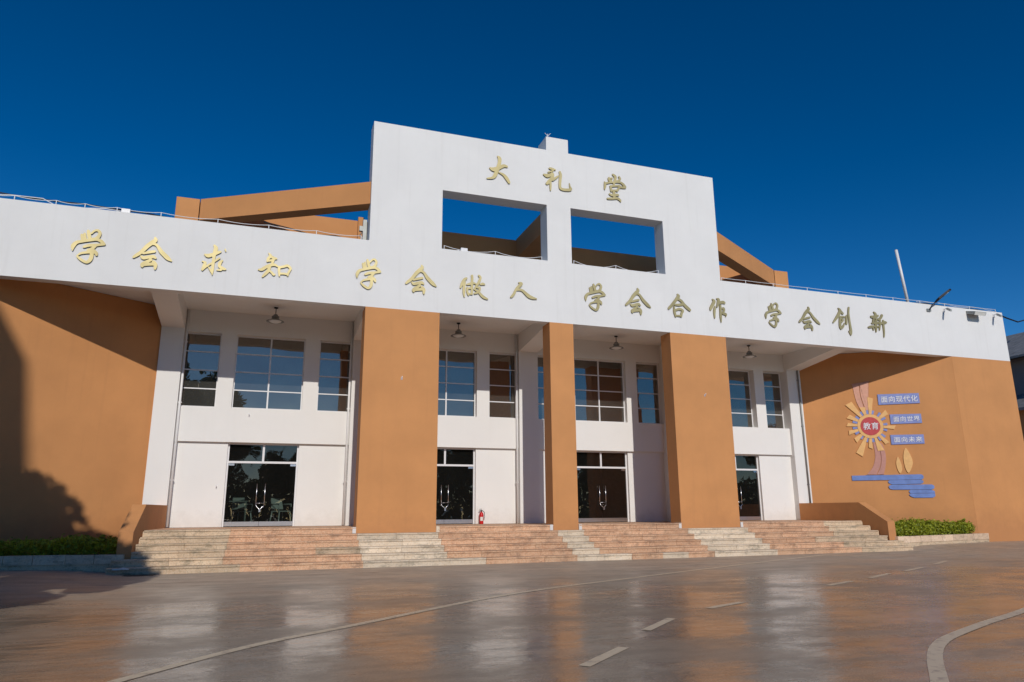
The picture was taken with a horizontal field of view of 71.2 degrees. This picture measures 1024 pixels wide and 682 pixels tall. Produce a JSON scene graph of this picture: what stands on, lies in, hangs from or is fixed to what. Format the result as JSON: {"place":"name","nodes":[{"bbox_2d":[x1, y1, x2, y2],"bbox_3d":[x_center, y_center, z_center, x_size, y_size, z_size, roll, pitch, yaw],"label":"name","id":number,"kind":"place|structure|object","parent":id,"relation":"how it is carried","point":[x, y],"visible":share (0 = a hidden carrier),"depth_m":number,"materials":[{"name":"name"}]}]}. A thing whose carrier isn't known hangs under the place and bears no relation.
{"place":"outdoors","nodes":[
{"label":"outdoors","id":0,"kind":"place"},
{"bbox_2d":[123,574,154,575],"bbox_3d":[-7.937,4.984,15.208,0.600,0.008,0.400,4,-14,-19],"label":"drain cover","id":1,"kind":"object","parent":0,"point":[141,575],"visible":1,"depth_m":15.12,"materials":[{"name":"grey metal"}]},
{"bbox_2d":[0,541,1023,681],"bbox_3d":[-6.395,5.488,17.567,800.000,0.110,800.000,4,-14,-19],"label":"plaza ground","id":2,"kind":"structure","parent":0,"point":[796,619],"depth_m":8.52,"materials":[{"name":"concrete"}]},
{"bbox_2d":[0,552,124,571],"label":"planter","id":3,"kind":"object","parent":2,"relation":"on","point":[96,563],"visible":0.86,"depth_m":15.61,"materials":[{"name":"grey stone"}]},
{"bbox_2d":[0,533,117,555],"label":"hedge","id":4,"kind":"object","parent":3,"relation":"on","point":[100,545],"visible":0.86,"depth_m":15.98,"materials":[{"name":"green plant"}]},
{"bbox_2d":[107,552,854,681],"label":"painted line","id":5,"kind":"object","parent":2,"relation":"on","point":[133,676],"visible":1,"depth_m":7.85,"materials":[{"name":"beige paint"}]},
{"bbox_2d":[106,502,913,574],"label":"entrance steps","id":6,"kind":"structure","parent":2,"relation":"on","point":[148,542],"depth_m":18.73,"materials":[{"name":"grey stone"}]},
{"bbox_2d":[479,510,484,523],"bbox_3d":[-0.966,5.589,22.772,0.159,0.468,0.137,-6,-14,22],"label":"fire extinguisher","id":7,"kind":"object","parent":6,"relation":"on","point":[481,517],"visible":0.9,"depth_m":22.72,"materials":[{"name":"red metal"}]},
{"bbox_2d":[0,121,1023,549],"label":"assembly hall","id":8,"kind":"structure","parent":2,"relation":"on","point":[186,389],"depth_m":21.96,"materials":[{"name":"white paint"}]},
{"bbox_2d":[0,194,119,210],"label":"power cable","id":9,"kind":"object","parent":8,"relation":"on","point":[52,203],"visible":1,"depth_m":17.94,"materials":[{"name":"black plastic"}]},
{"bbox_2d":[0,192,164,216],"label":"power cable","id":10,"kind":"object","parent":8,"relation":"on","point":[84,204],"visible":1,"depth_m":18.26,"materials":[{"name":"white metal"}]},
{"bbox_2d":[71,229,105,263],"bbox_3d":[-10.622,-2.382,17.922,0.751,0.932,0.030,4,-14,-19],"label":"gold character","id":11,"kind":"object","parent":8,"relation":"attached to","point":[91,251],"visible":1,"depth_m":17.92,"materials":[{"name":"brown metal"}]},
{"bbox_2d":[119,208,130,212],"bbox_3d":[-10.083,-3.358,18.509,0.363,0.120,0.120,4,-14,-19],"label":"junction box","id":12,"kind":"object","parent":8,"relation":"attached to","point":[125,210],"visible":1,"depth_m":18.49,"materials":[{"name":"white plastic"}]},
{"bbox_2d":[132,237,171,269],"bbox_3d":[-9.233,-2.259,18.391,0.923,0.893,0.030,4,-14,-19],"label":"gold character","id":13,"kind":"object","parent":8,"relation":"attached to","point":[151,257],"visible":1,"depth_m":18.34,"materials":[{"name":"brown metal"}]},
{"bbox_2d":[0,195,361,236],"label":"lightning wire","id":14,"kind":"object","parent":8,"relation":"on","point":[170,214],"visible":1,"depth_m":18.81,"materials":[{"name":"grey metal"}]},
{"bbox_2d":[181,332,221,406],"bbox_3d":[-9.235,0.861,21.208,1.000,2.220,0.055,4,-14,-19],"label":"window","id":15,"kind":"structure","parent":8,"relation":"in","point":[201,370],"depth_m":21.21,"materials":[{"name":"glass"}]},
{"bbox_2d":[201,244,225,274],"bbox_3d":[-7.846,-2.136,18.859,0.616,0.853,0.030,4,-14,-19],"label":"gold character","id":16,"kind":"object","parent":8,"relation":"attached to","point":[213,256],"visible":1,"depth_m":18.84,"materials":[{"name":"brown metal"}]},
{"bbox_2d":[221,443,298,526],"bbox_3d":[-7.377,4.220,21.034,2.000,2.400,0.190,4,-14,-19],"label":"glass door","id":17,"kind":"structure","parent":8,"relation":"in","point":[279,462],"depth_m":21.07,"materials":[{"name":"glass"}]},
{"bbox_2d":[231,336,305,409],"bbox_3d":[-7.407,0.997,21.828,2.000,2.220,0.060,4,-14,-19],"label":"window","id":18,"kind":"structure","parent":8,"relation":"in","point":[269,372],"depth_m":21.82,"materials":[{"name":"glass"}]},
{"bbox_2d":[258,253,291,277],"bbox_3d":[-6.410,-2.029,19.348,0.865,0.714,0.030,4,-14,-19],"label":"gold character","id":19,"kind":"object","parent":8,"relation":"attached to","point":[269,266],"visible":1,"depth_m":19.33,"materials":[{"name":"brown metal"}]},
{"bbox_2d":[266,307,283,323],"bbox_3d":[-6.982,-0.762,21.120,0.505,0.473,0.505,4,-14,-19],"label":"pendant lamp","id":20,"kind":"object","parent":8,"relation":"hanging from","point":[274,319],"visible":1,"depth_m":21.02,"materials":[{"name":"grey metal"}]},
{"bbox_2d":[264,221,339,236],"bbox_3d":[-5.672,-3.091,20.194,2.556,0.304,0.083,4,-14,-19],"label":"power cable","id":21,"kind":"object","parent":8,"relation":"on","point":[292,228],"visible":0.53,"depth_m":19.99,"materials":[{"name":"black rubber"}]},
{"bbox_2d":[317,341,349,411],"bbox_3d":[-5.576,1.134,22.455,1.000,2.220,0.055,4,-14,-19],"label":"window","id":22,"kind":"structure","parent":8,"relation":"in","point":[333,379],"depth_m":22.44,"materials":[{"name":"white glass"}]},
{"bbox_2d":[359,220,366,239],"bbox_3d":[-4.406,-2.988,20.964,0.240,1.250,0.407,-1,-13,3],"label":"antenna bracket","id":23,"kind":"object","parent":8,"relation":"attached to","point":[363,229],"visible":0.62,"depth_m":21.07,"materials":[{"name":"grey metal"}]},
{"bbox_2d":[356,258,380,289],"bbox_3d":[-4.050,-1.902,20.164,0.712,0.932,0.030,4,-14,-19],"label":"gold character","id":24,"kind":"object","parent":8,"relation":"attached to","point":[371,278],"visible":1,"depth_m":20.16,"materials":[{"name":"brown metal"}]},
{"bbox_2d":[405,265,436,294],"bbox_3d":[-2.624,-1.776,20.645,0.923,0.893,0.030,4,-14,-19],"label":"gold character","id":25,"kind":"object","parent":8,"relation":"attached to","point":[419,283],"visible":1,"depth_m":20.60,"materials":[{"name":"brown metal"}]},
{"bbox_2d":[436,447,474,523],"bbox_3d":[-2.146,4.610,22.817,2.000,2.400,0.190,4,-14,-19],"label":"glass door","id":26,"kind":"structure","parent":8,"relation":"in","point":[455,499],"depth_m":22.98,"materials":[{"name":"glass"}]},
{"bbox_2d":[438,350,475,416],"bbox_3d":[-2.176,1.386,23.611,2.000,2.220,0.060,4,-14,-19],"label":"window","id":27,"kind":"structure","parent":8,"relation":"in","point":[456,381],"depth_m":23.72,"materials":[{"name":"white glass"}]},
{"bbox_2d":[451,323,465,337],"bbox_3d":[-1.720,-0.351,22.995,0.505,0.473,0.505,4,-14,-19],"label":"pendant lamp","id":28,"kind":"object","parent":8,"relation":"hanging from","point":[458,333],"visible":1,"depth_m":22.89,"materials":[{"name":"grey metal"}]},
{"bbox_2d":[460,275,487,299],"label":"gold character","id":29,"kind":"object","parent":8,"relation":"attached to","point":[464,284],"visible":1,"depth_m":21.12,"materials":[{"name":"brown metal"}]},
{"bbox_2d":[444,245,541,259],"bbox_3d":[-0.546,-2.664,21.763,3.139,0.159,0.022,4,-14,-19],"label":"lightning wire","id":30,"kind":"object","parent":8,"relation":"attached to","point":[501,253],"visible":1,"depth_m":21.87,"materials":[{"name":"grey metal"}]},
{"bbox_2d":[486,156,509,183],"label":"gold character","id":31,"kind":"object","parent":8,"relation":"attached to","point":[497,168],"visible":1,"depth_m":22.30,"materials":[{"name":"brown metal"}]},
{"bbox_2d":[490,353,515,417],"bbox_3d":[-0.345,1.523,24.238,1.000,2.220,0.055,4,-14,-19],"label":"window","id":32,"kind":"structure","parent":8,"relation":"in","point":[502,366],"depth_m":24.24,"materials":[{"name":"glass"}]},
{"bbox_2d":[510,282,536,299],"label":"gold character","id":33,"kind":"object","parent":8,"relation":"attached to","point":[525,293],"visible":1,"depth_m":21.64,"materials":[{"name":"brown metal"}]},
{"bbox_2d":[538,356,543,418],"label":"window","id":34,"kind":"structure","parent":8,"relation":"in","point":[540,359],"depth_m":24.68,"materials":[{"name":"glass"}]},
{"bbox_2d":[543,167,571,191],"bbox_3d":[1.460,-5.157,22.926,0.997,0.813,0.030,4,-14,-19],"label":"gold character","id":35,"kind":"object","parent":8,"relation":"attached to","point":[552,178],"visible":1,"depth_m":22.90,"materials":[{"name":"brown metal"}]},
{"bbox_2d":[584,283,605,310],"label":"gold character","id":36,"kind":"object","parent":8,"relation":"attached to","point":[597,300],"visible":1,"depth_m":22.42,"materials":[{"name":"brown metal"}]},
{"bbox_2d":[574,359,624,421],"bbox_3d":[3.074,1.777,25.400,2.000,2.220,0.060,4,-14,-19],"label":"window","id":37,"kind":"structure","parent":8,"relation":"in","point":[599,385],"depth_m":25.41,"materials":[{"name":"glass"}]},
{"bbox_2d":[577,451,628,521],"bbox_3d":[3.104,5.001,24.606,2.000,2.400,0.190,4,-14,-19],"label":"glass door","id":38,"kind":"structure","parent":8,"relation":"in","point":[612,501],"depth_m":24.67,"materials":[{"name":"glass"}]},
{"bbox_2d":[604,174,625,201],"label":"gold character","id":39,"kind":"object","parent":8,"relation":"attached to","point":[613,195],"visible":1,"depth_m":23.57,"materials":[{"name":"brown metal"}]},
{"bbox_2d":[609,336,623,349],"bbox_3d":[3.626,0.060,24.869,0.505,0.473,0.505,4,-14,-19],"label":"pendant lamp","id":40,"kind":"object","parent":8,"relation":"hanging from","point":[616,346],"visible":1,"depth_m":24.76,"materials":[{"name":"grey metal"}]},
{"bbox_2d":[625,288,650,314],"bbox_3d":[4.033,-1.271,22.912,0.933,0.903,0.030,4,-14,-19],"label":"gold character","id":41,"kind":"object","parent":8,"relation":"attached to","point":[643,300],"visible":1,"depth_m":22.86,"materials":[{"name":"brown metal"}]},
{"bbox_2d":[636,363,660,423],"bbox_3d":[4.905,1.914,26.027,1.000,2.220,0.055,4,-14,-19],"label":"window","id":42,"kind":"structure","parent":8,"relation":"in","point":[646,374],"depth_m":26.04,"materials":[{"name":"blue glass"}]},
{"bbox_2d":[668,294,690,317],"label":"gold character","id":43,"kind":"object","parent":8,"relation":"attached to","point":[682,303],"visible":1,"depth_m":23.37,"materials":[{"name":"brown metal"}]},
{"bbox_2d":[709,298,726,322],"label":"gold character","id":44,"kind":"object","parent":8,"relation":"attached to","point":[721,312],"visible":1,"depth_m":23.88,"materials":[{"name":"brown metal"}]},
{"bbox_2d":[728,370,752,426],"bbox_3d":[8.271,2.190,27.277,2.000,2.220,0.055,4,-14,-19],"label":"window","id":45,"kind":"structure","parent":8,"relation":"in","point":[739,382],"depth_m":27.45,"materials":[{"name":"glass"}]},
{"bbox_2d":[735,454,762,519],"bbox_3d":[8.335,5.391,26.389,2.000,2.400,0.190,4,-14,-19],"label":"glass door","id":46,"kind":"structure","parent":8,"relation":"in","point":[748,485],"depth_m":26.60,"materials":[{"name":"clear glass"}]},
{"bbox_2d":[743,345,756,357],"bbox_3d":[8.762,0.393,26.413,0.505,0.473,0.505,4,-14,-19],"label":"pendant lamp","id":47,"kind":"object","parent":8,"relation":"hanging from","point":[749,354],"visible":1,"depth_m":26.31,"materials":[{"name":"grey metal"}]},
{"bbox_2d":[764,302,781,327],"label":"gold character","id":48,"kind":"object","parent":8,"relation":"attached to","point":[772,309],"visible":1,"depth_m":24.59,"materials":[{"name":"brown metal"}]},
{"bbox_2d":[763,372,783,427],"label":"window","id":49,"kind":"structure","parent":8,"relation":"in","point":[773,399],"depth_m":27.94,"materials":[{"name":"glass"}]},
{"bbox_2d":[798,307,819,330],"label":"gold character","id":50,"kind":"object","parent":8,"relation":"attached to","point":[808,322],"visible":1,"depth_m":25.04,"materials":[{"name":"brown metal"}]},
{"bbox_2d":[832,307,851,335],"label":"gold character","id":51,"kind":"object","parent":8,"relation":"attached to","point":[841,319],"visible":1,"depth_m":25.59,"materials":[{"name":"brown metal"}]},
{"bbox_2d":[721,277,995,311],"bbox_3d":[13.216,-1.639,26.453,12.869,0.159,0.022,4,-14,-19],"label":"lightning wire","id":52,"kind":"object","parent":8,"relation":"on","point":[854,293],"visible":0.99,"depth_m":26.23,"materials":[{"name":"grey metal"}]},
{"bbox_2d":[868,312,886,337],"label":"gold character","id":53,"kind":"object","parent":8,"relation":"attached to","point":[875,319],"visible":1,"depth_m":26.09,"materials":[{"name":"brown metal"}]},
{"bbox_2d":[845,381,934,497],"bbox_3d":[14.092,3.641,26.860,2.750,4.405,0.059,-4,-14,13],"label":"wall mural","id":54,"kind":"object","parent":8,"relation":"attached to","point":[869,426],"depth_m":26.89,"materials":[{"name":"multicoloured"}]},
{"bbox_2d":[894,249,908,301],"bbox_3d":[14.920,-2.467,27.351,0.340,2.166,0.110,4,-14,-19],"label":"roof pole","id":55,"kind":"object","parent":8,"relation":"on","point":[901,273],"visible":0.94,"depth_m":27.32,"materials":[{"name":"white metal"}]},
{"bbox_2d":[926,289,950,311],"bbox_3d":[16.148,-1.548,27.053,0.927,0.802,0.221,-5,-14,17],"label":"street lamp head","id":56,"kind":"object","parent":8,"relation":"attached to","point":[940,297],"visible":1,"depth_m":26.98},
{"bbox_2d":[916,301,994,311],"bbox_3d":[17.383,-1.350,27.915,4.202,0.123,0.032,4,-14,-19],"label":"power cable","id":57,"kind":"object","parent":8,"relation":"on","point":[964,307],"visible":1,"depth_m":28.07,"materials":[{"name":"black plastic"}]},
{"bbox_2d":[912,302,1023,322],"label":"power cable","id":58,"kind":"object","parent":8,"relation":"attached to","point":[982,310],"visible":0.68,"depth_m":29.27,"materials":[{"name":"black rubber"}]},
{"bbox_2d":[966,311,985,315],"bbox_3d":[18.000,-1.071,27.692,0.660,0.235,0.365,4,-14,-19],"label":"floodlight","id":59,"kind":"object","parent":8,"relation":"attached to","point":[976,313],"visible":1,"depth_m":27.55,"materials":[{"name":"grey metal"}]},
{"bbox_2d":[580,647,627,665],"bbox_3d":[0.836,2.829,6.422,0.110,0.001,0.956,-8,-15,28],"label":"painted dash","id":60,"kind":"object","parent":2,"relation":"on","point":[603,656],"visible":1,"depth_m":6.40,"materials":[{"name":"beige paint"}]},
{"bbox_2d":[641,618,675,629],"bbox_3d":[1.695,3.254,8.224,0.110,0.001,0.991,-7,-15,27],"label":"painted dash","id":61,"kind":"object","parent":2,"relation":"on","point":[657,624],"visible":1,"depth_m":8.18,"materials":[{"name":"beige paint"}]},
{"bbox_2d":[706,601,743,607],"bbox_3d":[2.945,3.630,9.834,0.926,0.001,0.110,12,-18,-43],"label":"painted dash","id":62,"kind":"object","parent":2,"relation":"on","point":[725,604],"visible":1,"depth_m":9.82,"materials":[{"name":"beige paint"}]},
{"bbox_2d":[828,581,852,585],"bbox_3d":[5.799,4.278,12.630,1.060,0.001,0.110,12,-18,-43],"label":"painted dash","id":63,"kind":"object","parent":2,"relation":"on","point":[840,583],"visible":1,"depth_m":12.57,"materials":[{"name":"beige paint"}]},
{"bbox_2d":[867,573,890,577],"bbox_3d":[7.213,4.600,14.019,0.110,0.001,1.257,-12,-18,41],"label":"painted dash","id":64,"kind":"object","parent":2,"relation":"on","point":[879,575],"visible":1,"depth_m":14.02,"materials":[{"name":"beige paint"}]},
{"bbox_2d":[895,533,988,546],"bbox_3d":[14.247,7.133,25.584,5.360,0.458,3.949,4,-14,-19],"label":"planter","id":65,"kind":"object","parent":2,"relation":"on","point":[916,540],"visible":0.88,"depth_m":24.20,"materials":[{"name":"grey stone"}]},
{"bbox_2d":[895,517,974,535],"bbox_3d":[14.386,6.478,24.944,5.283,0.686,1.189,7,-15,-29],"label":"hedge","id":66,"kind":"object","parent":65,"relation":"on","point":[911,527],"visible":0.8,"depth_m":24.63,"materials":[{"name":"green plant"}]},
{"bbox_2d":[927,608,1023,681],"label":"painted line","id":67,"kind":"object","parent":2,"relation":"on","point":[936,668],"visible":1,"depth_m":6.71,"materials":[{"name":"beige paint"}]},
{"bbox_2d":[1006,332,1023,438],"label":"neighbour house","id":68,"kind":"structure","parent":2,"relation":"on","point":[1015,343],"depth_m":40.77,"materials":[{"name":"grey paint"}]},
{"bbox_2d":[0,0,1023,335],"label":"sky","id":69,"kind":"structure","parent":0,"point":[832,138],"materials":[{"name":"blue"}]}
]}

